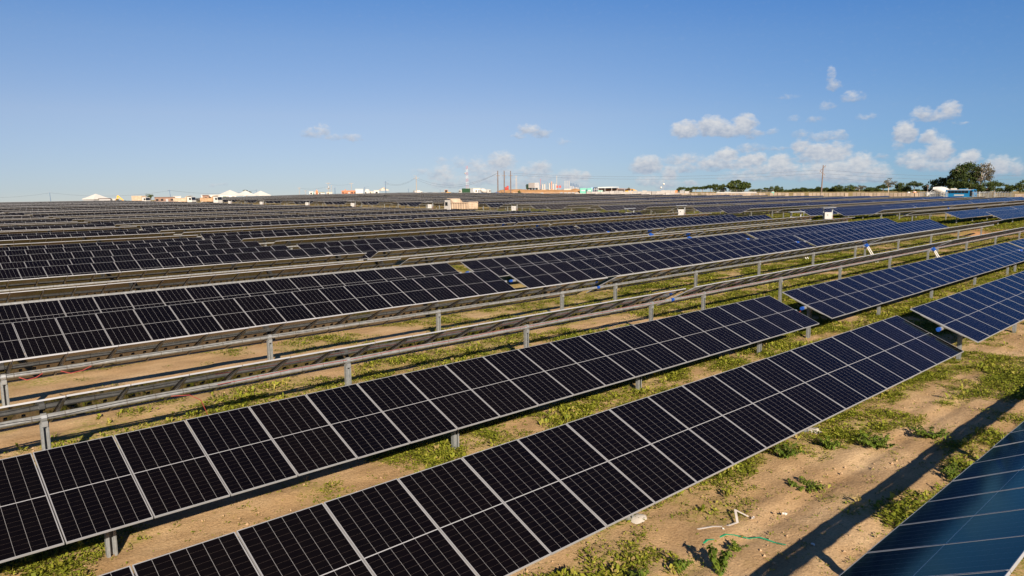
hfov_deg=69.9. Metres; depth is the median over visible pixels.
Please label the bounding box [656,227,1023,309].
solar tracker
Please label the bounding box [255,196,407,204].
solar tracker
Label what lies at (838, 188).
tree
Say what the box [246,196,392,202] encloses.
solar tracker
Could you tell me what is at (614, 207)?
solar tracker
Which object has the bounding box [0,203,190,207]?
solar tracker
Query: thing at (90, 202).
solar tracker
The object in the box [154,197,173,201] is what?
site building
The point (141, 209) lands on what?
solar tracker
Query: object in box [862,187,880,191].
tree
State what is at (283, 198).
solar tracker
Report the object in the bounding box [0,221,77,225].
solar tracker
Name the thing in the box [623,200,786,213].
solar tracker
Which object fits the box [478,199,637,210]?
solar tracker
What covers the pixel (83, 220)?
solar tracker
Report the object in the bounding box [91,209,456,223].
solar tracker
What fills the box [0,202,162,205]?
solar tracker
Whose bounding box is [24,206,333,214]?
solar tracker
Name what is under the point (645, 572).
leafy plant
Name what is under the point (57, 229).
solar tracker
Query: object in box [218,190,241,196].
pyramid tent
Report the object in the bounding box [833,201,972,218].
solar tracker
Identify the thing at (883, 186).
tree
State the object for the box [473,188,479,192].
site building
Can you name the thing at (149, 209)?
solar tracker
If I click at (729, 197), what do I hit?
solar tracker
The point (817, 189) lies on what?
tree
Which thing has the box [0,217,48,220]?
solar tracker
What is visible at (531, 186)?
box truck
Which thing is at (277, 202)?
solar tracker
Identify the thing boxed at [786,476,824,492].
creeping plant
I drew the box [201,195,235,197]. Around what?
site building
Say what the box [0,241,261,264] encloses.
solar tracker
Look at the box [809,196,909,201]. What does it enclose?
solar tracker
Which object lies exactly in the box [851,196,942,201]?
solar tracker
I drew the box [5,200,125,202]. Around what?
solar tracker
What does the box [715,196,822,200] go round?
solar tracker
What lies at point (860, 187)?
tree
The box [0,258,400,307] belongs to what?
solar tracker
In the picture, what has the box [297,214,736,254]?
solar tracker
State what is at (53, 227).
solar tracker
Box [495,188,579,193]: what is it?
earth mound
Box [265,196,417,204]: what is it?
solar tracker
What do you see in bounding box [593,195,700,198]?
solar tracker
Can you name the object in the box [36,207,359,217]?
solar tracker
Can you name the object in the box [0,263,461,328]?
solar tracker
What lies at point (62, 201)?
solar tracker
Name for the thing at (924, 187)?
tree
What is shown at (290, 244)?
solar tracker
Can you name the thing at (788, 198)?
solar tracker
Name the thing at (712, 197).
solar tracker
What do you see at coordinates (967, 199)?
solar tracker
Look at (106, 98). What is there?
sky
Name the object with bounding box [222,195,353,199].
solar tracker
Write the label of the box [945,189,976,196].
bus
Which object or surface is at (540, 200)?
solar tracker
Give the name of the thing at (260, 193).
pyramid tent
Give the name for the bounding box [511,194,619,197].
solar tracker
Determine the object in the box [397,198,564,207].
solar tracker
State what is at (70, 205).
solar tracker
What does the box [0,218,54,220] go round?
solar tracker
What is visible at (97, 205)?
solar tracker
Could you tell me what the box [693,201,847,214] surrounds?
solar tracker
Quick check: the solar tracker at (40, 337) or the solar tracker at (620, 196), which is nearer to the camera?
the solar tracker at (40, 337)
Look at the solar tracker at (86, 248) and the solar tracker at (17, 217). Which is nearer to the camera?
the solar tracker at (86, 248)
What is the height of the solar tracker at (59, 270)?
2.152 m
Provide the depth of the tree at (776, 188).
404.26 m
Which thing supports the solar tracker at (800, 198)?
on the ground
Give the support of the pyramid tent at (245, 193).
on the ground
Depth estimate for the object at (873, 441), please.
16.04 m
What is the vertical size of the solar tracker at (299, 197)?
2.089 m
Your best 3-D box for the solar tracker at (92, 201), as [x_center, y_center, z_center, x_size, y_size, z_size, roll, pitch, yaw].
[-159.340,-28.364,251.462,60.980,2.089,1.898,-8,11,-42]
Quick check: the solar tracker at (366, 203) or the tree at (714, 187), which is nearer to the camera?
the solar tracker at (366, 203)
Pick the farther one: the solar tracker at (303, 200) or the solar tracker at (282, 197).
the solar tracker at (282, 197)
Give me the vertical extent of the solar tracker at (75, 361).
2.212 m
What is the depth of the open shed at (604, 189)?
353.36 m
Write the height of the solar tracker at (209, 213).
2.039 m
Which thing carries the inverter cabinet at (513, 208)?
on the ground
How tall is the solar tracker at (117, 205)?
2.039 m
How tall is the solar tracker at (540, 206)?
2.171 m
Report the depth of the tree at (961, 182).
302.55 m
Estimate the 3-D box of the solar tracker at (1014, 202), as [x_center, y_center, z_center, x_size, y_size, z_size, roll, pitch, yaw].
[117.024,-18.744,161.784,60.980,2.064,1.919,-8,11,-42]
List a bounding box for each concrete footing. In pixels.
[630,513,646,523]
[808,427,821,432]
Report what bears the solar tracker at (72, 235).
on the ground
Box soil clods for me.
[0,285,1023,575]
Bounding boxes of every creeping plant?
[773,443,803,458]
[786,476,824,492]
[939,462,965,478]
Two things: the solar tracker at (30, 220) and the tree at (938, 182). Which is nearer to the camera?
the solar tracker at (30, 220)
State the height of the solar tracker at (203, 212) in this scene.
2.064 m
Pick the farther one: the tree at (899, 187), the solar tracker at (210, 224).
the tree at (899, 187)
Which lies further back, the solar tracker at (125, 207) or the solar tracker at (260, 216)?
the solar tracker at (125, 207)
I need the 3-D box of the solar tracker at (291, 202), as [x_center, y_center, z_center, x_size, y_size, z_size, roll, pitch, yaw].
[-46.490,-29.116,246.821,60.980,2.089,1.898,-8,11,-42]
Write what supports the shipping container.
on the ground
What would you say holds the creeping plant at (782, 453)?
on the ground
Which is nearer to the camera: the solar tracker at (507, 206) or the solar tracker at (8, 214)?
the solar tracker at (8, 214)
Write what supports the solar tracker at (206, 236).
on the ground
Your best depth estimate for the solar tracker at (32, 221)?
98.23 m
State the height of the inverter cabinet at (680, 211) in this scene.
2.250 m
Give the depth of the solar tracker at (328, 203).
212.51 m
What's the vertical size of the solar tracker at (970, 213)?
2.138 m
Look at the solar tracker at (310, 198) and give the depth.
266.86 m
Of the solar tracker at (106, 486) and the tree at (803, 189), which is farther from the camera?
the tree at (803, 189)
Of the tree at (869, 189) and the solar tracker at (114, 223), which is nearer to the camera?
the solar tracker at (114, 223)
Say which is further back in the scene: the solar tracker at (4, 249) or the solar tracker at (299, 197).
the solar tracker at (299, 197)
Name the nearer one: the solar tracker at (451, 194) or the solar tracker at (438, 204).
the solar tracker at (438, 204)
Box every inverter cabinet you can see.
[511,202,518,210]
[676,205,684,214]
[823,207,836,219]
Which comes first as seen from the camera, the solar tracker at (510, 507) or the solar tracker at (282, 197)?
the solar tracker at (510, 507)
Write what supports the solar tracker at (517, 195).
on the ground
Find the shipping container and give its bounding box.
[580,188,586,193]
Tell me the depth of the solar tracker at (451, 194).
305.68 m
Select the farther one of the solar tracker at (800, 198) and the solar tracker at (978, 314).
the solar tracker at (800, 198)
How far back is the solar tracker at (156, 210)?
147.64 m
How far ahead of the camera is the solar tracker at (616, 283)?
42.86 m
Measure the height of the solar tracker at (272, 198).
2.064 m
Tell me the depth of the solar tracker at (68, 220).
120.03 m
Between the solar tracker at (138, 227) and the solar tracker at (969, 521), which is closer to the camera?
the solar tracker at (969, 521)
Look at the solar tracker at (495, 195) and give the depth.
282.26 m
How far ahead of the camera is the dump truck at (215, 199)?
263.94 m
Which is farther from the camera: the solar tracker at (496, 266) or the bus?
the bus
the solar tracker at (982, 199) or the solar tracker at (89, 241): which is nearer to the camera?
the solar tracker at (89, 241)
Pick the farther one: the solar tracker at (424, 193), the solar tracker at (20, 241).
the solar tracker at (424, 193)
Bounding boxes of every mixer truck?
[479,188,490,192]
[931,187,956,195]
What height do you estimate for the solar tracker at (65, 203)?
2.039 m
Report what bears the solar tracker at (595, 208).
on the ground
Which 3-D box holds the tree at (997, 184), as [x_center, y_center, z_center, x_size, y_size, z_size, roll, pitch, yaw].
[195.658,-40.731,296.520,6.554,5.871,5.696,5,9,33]
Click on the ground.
(808, 525)
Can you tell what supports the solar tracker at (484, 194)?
on the ground
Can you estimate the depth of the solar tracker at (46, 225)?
87.39 m
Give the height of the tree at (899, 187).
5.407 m
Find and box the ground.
[0,191,1023,575]
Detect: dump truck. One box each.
[173,196,196,202]
[200,196,222,202]
[443,198,477,209]
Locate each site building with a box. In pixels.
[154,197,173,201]
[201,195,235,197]
[342,189,355,193]
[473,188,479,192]
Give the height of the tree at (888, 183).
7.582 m
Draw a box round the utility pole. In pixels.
[820,165,825,192]
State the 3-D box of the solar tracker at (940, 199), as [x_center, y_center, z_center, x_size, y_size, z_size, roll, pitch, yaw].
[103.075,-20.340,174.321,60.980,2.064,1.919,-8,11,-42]
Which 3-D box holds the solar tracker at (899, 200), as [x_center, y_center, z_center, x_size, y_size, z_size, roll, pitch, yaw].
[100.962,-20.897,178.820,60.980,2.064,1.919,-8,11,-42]
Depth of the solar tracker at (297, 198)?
275.09 m
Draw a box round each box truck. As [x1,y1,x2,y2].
[131,196,150,200]
[458,188,472,192]
[526,183,538,189]
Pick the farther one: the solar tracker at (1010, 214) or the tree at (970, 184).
the tree at (970, 184)
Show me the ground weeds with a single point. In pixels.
(902, 506)
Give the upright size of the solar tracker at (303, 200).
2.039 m
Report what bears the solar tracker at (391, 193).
on the ground
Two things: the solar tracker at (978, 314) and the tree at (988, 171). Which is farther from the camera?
the tree at (988, 171)
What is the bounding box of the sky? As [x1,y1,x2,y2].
[0,0,1023,201]
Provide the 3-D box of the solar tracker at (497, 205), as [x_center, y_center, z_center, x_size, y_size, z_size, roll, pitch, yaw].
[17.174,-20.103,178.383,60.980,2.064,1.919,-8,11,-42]
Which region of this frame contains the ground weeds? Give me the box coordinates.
[0,208,1023,575]
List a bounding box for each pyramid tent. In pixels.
[82,194,106,200]
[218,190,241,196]
[235,190,255,195]
[255,191,270,195]
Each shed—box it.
[98,198,110,200]
[598,187,618,191]
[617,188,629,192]
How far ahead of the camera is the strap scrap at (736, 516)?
12.64 m
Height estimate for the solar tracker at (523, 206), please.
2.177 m
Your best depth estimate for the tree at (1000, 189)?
296.88 m
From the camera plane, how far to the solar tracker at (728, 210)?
128.40 m
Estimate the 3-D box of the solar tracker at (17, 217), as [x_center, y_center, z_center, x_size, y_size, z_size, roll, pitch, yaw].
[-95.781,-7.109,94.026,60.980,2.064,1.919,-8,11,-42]
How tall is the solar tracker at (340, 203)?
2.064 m
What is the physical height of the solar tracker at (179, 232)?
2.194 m
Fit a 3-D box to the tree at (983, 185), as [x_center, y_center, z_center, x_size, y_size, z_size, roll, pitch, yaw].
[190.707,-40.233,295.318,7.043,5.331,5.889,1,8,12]
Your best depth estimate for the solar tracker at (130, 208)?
162.80 m
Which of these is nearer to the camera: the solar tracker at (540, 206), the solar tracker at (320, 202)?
the solar tracker at (540, 206)
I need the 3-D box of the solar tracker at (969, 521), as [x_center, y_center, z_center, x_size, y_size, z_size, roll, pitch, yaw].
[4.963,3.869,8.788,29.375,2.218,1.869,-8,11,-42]
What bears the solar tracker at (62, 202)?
on the ground
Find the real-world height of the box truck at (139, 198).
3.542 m
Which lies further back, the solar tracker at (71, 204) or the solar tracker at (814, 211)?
the solar tracker at (71, 204)
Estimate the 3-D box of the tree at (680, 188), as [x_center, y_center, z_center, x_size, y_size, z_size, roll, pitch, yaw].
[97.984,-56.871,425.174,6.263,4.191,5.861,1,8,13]
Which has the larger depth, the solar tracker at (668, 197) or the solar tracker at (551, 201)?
the solar tracker at (668, 197)
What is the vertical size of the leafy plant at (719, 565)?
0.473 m
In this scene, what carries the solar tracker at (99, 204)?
on the ground
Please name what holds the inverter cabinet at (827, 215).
on the ground
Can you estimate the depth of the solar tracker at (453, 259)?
52.99 m
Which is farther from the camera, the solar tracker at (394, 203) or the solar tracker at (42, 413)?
the solar tracker at (394, 203)
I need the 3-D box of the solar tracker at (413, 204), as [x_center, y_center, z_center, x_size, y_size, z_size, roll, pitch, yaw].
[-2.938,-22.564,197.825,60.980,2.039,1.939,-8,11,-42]
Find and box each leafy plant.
[629,568,649,575]
[672,557,693,573]
[706,543,732,575]
[727,539,748,551]
[817,436,839,449]
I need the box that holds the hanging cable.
[175,395,207,414]
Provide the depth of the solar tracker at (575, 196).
252.76 m
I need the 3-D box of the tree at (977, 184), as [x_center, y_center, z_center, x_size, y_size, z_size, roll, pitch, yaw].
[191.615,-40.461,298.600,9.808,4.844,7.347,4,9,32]
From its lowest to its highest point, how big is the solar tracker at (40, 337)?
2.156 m
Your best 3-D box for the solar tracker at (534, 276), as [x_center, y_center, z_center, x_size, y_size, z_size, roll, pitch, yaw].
[22.330,-2.944,56.149,61.120,2.151,1.929,-8,11,-42]
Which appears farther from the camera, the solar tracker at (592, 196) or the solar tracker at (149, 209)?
the solar tracker at (592, 196)
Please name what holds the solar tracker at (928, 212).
on the ground
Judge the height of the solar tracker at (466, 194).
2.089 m
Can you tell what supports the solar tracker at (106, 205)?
on the ground
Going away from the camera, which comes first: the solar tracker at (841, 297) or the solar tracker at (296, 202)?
the solar tracker at (841, 297)
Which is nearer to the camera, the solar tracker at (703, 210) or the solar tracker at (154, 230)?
the solar tracker at (154, 230)
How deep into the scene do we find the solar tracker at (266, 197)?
297.68 m
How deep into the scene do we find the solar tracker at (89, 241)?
60.37 m
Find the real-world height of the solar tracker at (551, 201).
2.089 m
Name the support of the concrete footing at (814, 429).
on the ground
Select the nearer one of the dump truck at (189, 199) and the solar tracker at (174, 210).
the solar tracker at (174, 210)
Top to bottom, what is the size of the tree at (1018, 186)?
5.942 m
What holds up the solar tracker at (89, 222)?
on the ground
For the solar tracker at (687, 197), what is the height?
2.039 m
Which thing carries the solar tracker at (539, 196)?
on the ground
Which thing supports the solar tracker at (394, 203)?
on the ground
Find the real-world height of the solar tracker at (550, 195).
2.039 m
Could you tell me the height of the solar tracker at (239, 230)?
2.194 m
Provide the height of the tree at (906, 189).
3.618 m
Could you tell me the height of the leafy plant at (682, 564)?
0.269 m
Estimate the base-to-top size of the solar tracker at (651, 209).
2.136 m
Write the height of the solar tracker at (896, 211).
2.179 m
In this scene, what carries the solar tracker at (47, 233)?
on the ground
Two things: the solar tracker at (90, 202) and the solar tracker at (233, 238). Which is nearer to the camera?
the solar tracker at (233, 238)
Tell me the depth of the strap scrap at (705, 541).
11.86 m
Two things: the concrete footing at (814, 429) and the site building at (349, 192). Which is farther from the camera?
the site building at (349, 192)
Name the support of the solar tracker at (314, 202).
on the ground
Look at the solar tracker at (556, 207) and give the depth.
153.67 m
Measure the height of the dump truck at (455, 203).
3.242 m
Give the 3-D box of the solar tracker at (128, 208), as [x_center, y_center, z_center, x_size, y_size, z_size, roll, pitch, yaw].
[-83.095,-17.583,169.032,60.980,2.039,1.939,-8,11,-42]
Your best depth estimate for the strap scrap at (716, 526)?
12.28 m
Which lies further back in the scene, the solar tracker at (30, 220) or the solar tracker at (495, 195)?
the solar tracker at (495, 195)
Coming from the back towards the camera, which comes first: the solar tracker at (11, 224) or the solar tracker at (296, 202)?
the solar tracker at (296, 202)
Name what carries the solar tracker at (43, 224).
on the ground
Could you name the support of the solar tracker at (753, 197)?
on the ground
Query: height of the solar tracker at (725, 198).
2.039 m
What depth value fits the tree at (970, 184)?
298.69 m
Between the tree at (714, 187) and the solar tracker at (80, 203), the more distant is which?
the tree at (714, 187)
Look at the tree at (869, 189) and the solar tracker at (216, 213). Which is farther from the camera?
the tree at (869, 189)
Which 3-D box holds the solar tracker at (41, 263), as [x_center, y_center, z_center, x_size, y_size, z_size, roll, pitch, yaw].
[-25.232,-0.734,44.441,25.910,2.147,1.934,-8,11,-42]
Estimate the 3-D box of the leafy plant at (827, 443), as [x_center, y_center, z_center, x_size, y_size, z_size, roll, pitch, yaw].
[6.863,3.413,15.893,0.444,0.339,0.462,0,8,7]
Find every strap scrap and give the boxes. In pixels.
[687,534,785,546]
[697,522,735,528]
[734,509,747,522]
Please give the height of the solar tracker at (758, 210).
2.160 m
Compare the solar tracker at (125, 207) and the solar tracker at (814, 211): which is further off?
the solar tracker at (125, 207)
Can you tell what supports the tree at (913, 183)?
on the ground
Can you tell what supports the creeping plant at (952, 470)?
on the ground
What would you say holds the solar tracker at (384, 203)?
on the ground
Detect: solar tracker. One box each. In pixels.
[0,200,119,202]
[0,201,123,203]
[0,201,160,204]
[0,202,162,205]
[0,202,195,206]
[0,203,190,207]
[0,203,240,208]
[0,204,252,209]
[0,204,262,210]
[0,204,274,211]
[0,205,268,212]
[0,214,18,215]
[0,216,38,219]
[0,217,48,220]
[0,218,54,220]
[0,219,59,222]
[0,220,64,223]
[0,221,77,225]
[0,222,87,226]
[0,223,96,228]
[0,224,106,230]
[0,226,114,231]
[0,226,136,233]
[0,229,139,236]
[0,230,150,239]
[0,232,174,244]
[0,235,197,246]
[0,237,202,251]
[0,239,227,256]
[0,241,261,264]
[0,245,289,269]
[0,248,327,281]
[0,253,365,294]
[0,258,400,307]
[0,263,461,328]
[0,270,515,360]
[0,277,607,405]
[0,288,685,449]
[0,296,818,562]
[1,203,200,207]
[2,205,285,213]
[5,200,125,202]
[8,203,166,206]
[9,205,308,213]
[10,205,299,212]
[11,202,172,205]
[13,203,227,207]
[14,201,133,203]
[17,205,320,214]
[21,202,141,204]
[22,203,183,206]
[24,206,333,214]
[26,201,155,203]
[33,206,351,216]
[36,201,108,202]
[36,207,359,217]
[45,207,377,217]
[55,208,378,218]
[60,208,398,221]
[66,208,413,221]
[72,208,429,222]
[84,209,446,223]
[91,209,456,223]
[99,316,963,575]
[103,210,475,226]
[115,210,496,226]
[120,211,502,230]
[140,210,529,229]
[144,211,546,232]
[159,211,573,235]
[181,211,599,238]
[197,195,329,201]
[200,212,618,239]
[210,212,642,242]
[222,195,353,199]
[222,195,366,203]
[223,195,361,202]
[228,195,373,201]
[236,195,383,202]
[239,195,345,202]
[241,213,677,245]
[244,196,377,203]
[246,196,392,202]
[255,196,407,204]
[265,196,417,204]
[271,213,711,249]
[273,197,406,204]
[280,197,410,203]
[289,197,426,205]
[293,197,434,204]
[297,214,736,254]
[299,197,455,205]
[311,197,468,205]
[316,197,477,205]
[324,197,483,204]
[325,215,772,258]
[332,198,465,205]
[344,192,445,194]
[344,197,508,206]
[361,198,507,206]
[367,198,523,207]
[367,215,817,260]
[377,198,544,207]
[380,192,470,194]
[386,193,472,195]
[391,198,553,207]
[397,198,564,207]
[397,217,853,266]
[398,193,484,195]
[406,199,545,208]
[408,193,495,196]
[418,198,590,207]
[420,193,530,196]
[422,193,512,195]
[429,193,542,196]
[432,203,482,208]
[442,193,552,196]
[451,193,562,196]
[461,218,896,276]
[468,193,573,196]
[478,199,598,202]
[478,199,628,203]
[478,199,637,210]
[480,193,595,197]
[487,194,588,197]
[487,199,654,209]
[495,194,601,197]
[499,199,672,210]
[503,219,948,287]
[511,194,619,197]
[516,199,687,210]
[528,194,636,197]
[531,199,697,210]
[545,194,649,198]
[545,199,712,211]
[561,200,734,210]
[563,194,662,197]
[566,194,680,198]
[576,195,679,198]
[586,200,746,211]
[586,220,1001,299]
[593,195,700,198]
[599,200,765,212]
[620,195,726,199]
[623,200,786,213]
[630,195,741,199]
[641,200,810,213]
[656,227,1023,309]
[657,195,767,199]
[667,200,833,212]
[674,195,784,199]
[691,196,780,199]
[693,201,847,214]
[700,196,795,199]
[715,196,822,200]
[719,200,871,215]
[736,196,841,200]
[739,201,898,216]
[766,196,850,200]
[772,201,925,217]
[775,196,867,200]
[782,238,1023,337]
[789,196,889,201]
[799,201,943,216]
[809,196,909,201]
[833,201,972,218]
[835,196,929,200]
[839,421,1023,575]
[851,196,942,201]
[870,201,1006,218]
[873,196,962,202]
[897,196,986,202]
[899,203,1023,220]
[910,271,1023,360]
[926,196,1008,201]
[942,197,1023,203]
[945,205,1023,222]
[969,198,1023,203]
[987,208,1023,224]
[1000,200,1023,204]
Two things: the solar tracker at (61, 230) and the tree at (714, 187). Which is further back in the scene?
the tree at (714, 187)
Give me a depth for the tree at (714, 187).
416.18 m
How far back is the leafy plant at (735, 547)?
11.48 m
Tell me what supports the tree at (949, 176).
on the ground
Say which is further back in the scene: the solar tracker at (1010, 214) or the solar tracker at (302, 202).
the solar tracker at (302, 202)
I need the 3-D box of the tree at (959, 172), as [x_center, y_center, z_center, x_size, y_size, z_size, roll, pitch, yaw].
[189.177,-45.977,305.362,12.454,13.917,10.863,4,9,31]
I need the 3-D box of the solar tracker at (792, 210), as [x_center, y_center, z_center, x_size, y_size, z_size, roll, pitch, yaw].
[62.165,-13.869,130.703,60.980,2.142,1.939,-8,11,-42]
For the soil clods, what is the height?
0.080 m
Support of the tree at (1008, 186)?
on the ground
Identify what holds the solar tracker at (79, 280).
on the ground
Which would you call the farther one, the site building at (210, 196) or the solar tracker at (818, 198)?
the site building at (210, 196)
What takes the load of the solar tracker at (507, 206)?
on the ground
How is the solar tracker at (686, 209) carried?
on the ground
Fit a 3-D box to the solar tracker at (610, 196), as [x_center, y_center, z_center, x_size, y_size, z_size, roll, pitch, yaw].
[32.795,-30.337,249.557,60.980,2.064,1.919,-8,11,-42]
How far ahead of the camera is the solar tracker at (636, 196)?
235.74 m
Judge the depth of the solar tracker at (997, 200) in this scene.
156.28 m
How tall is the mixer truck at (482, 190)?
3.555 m
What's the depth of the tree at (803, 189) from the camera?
401.09 m
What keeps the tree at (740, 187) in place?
on the ground
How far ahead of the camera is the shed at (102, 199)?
300.48 m
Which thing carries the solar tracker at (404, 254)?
on the ground
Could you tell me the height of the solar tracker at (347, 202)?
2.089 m
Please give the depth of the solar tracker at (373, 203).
205.15 m
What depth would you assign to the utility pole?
314.43 m
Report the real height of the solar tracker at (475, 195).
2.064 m
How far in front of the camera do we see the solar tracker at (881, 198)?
181.70 m
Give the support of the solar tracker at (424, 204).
on the ground
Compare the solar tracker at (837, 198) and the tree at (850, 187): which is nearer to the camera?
the solar tracker at (837, 198)
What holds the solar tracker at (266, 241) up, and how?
on the ground
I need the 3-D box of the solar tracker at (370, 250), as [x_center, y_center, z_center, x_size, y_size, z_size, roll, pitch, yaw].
[9.934,-4.806,70.238,60.980,2.165,1.922,-8,11,-42]
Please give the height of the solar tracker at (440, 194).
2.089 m
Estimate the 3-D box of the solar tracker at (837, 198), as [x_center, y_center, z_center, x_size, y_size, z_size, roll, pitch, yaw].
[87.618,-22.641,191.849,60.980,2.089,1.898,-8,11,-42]
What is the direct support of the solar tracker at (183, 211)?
on the ground
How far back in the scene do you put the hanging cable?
16.24 m
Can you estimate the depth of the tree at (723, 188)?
414.78 m
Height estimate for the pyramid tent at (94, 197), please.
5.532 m
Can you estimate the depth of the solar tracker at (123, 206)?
178.00 m
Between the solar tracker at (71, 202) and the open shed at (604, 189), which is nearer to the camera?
the solar tracker at (71, 202)
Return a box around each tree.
[676,187,685,192]
[711,184,720,191]
[719,184,726,191]
[726,180,750,191]
[770,185,783,191]
[798,187,809,191]
[813,186,822,191]
[833,185,845,191]
[844,184,855,191]
[855,185,866,191]
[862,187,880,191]
[875,184,887,188]
[883,178,896,191]
[893,183,905,191]
[901,187,911,191]
[905,181,922,187]
[922,184,938,191]
[928,177,948,186]
[945,173,956,186]
[945,178,977,188]
[949,161,981,182]
[964,180,979,188]
[971,183,995,191]
[972,163,995,184]
[974,182,994,191]
[987,180,1004,191]
[995,188,1010,191]
[1004,184,1013,191]
[1012,180,1023,192]
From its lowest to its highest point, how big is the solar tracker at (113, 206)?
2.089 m
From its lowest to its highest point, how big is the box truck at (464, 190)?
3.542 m
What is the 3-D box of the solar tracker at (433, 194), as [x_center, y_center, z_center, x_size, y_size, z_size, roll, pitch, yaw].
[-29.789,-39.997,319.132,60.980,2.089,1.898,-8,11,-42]
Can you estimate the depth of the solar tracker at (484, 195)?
284.64 m
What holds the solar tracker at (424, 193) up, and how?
on the ground
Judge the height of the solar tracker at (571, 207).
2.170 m
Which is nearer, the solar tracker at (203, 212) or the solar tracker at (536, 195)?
the solar tracker at (203, 212)

